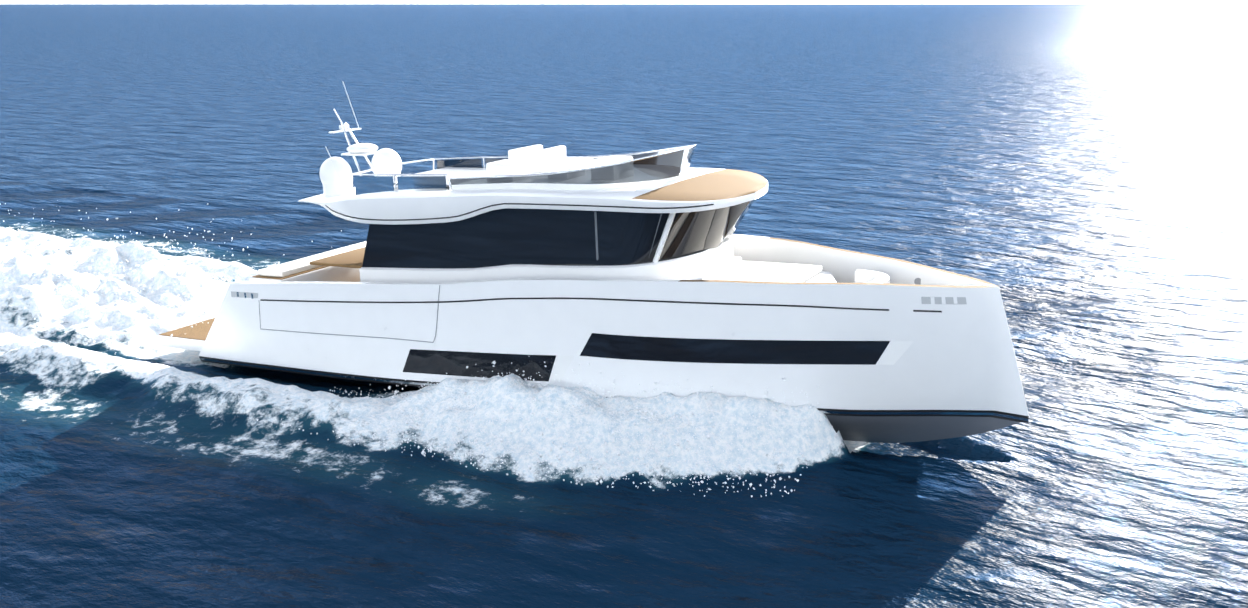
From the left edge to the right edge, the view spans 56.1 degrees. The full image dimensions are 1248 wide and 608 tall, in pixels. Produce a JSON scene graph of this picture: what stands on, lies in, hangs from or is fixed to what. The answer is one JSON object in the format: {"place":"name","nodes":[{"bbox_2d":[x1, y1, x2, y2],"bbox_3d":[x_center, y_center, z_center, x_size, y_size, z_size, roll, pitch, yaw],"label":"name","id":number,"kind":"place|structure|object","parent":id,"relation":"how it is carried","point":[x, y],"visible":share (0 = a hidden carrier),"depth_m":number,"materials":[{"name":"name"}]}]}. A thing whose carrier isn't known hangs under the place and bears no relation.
{"place":"outdoors","nodes":[
{"label":"outdoors","id":0,"kind":"place"},
{"bbox_2d":[0,4,1247,607],"bbox_3d":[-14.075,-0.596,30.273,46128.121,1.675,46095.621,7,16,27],"label":"sea","id":1,"kind":"structure","parent":0,"point":[1070,180],"depth_m":28.47,"materials":[{"name":"liquid"}]},
{"bbox_2d":[0,203,832,497],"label":"spray","id":2,"kind":"object","parent":1,"relation":"on","point":[605,443],"visible":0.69,"depth_m":19.45,"materials":[{"name":"white liquid"}]},
{"bbox_2d":[156,83,1028,442],"bbox_3d":[-1.353,-1.099,22.977,18.000,6.552,5.134,5,15,27],"label":"yacht","id":3,"kind":"object","parent":1,"relation":"on","point":[634,273],"visible":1,"depth_m":20.55,"materials":[{"name":"white plastic"}]},
{"bbox_2d":[0,0,1247,3],"label":"sky","id":4,"kind":"structure","parent":0,"point":[1,1],"materials":[{"name":"white"}]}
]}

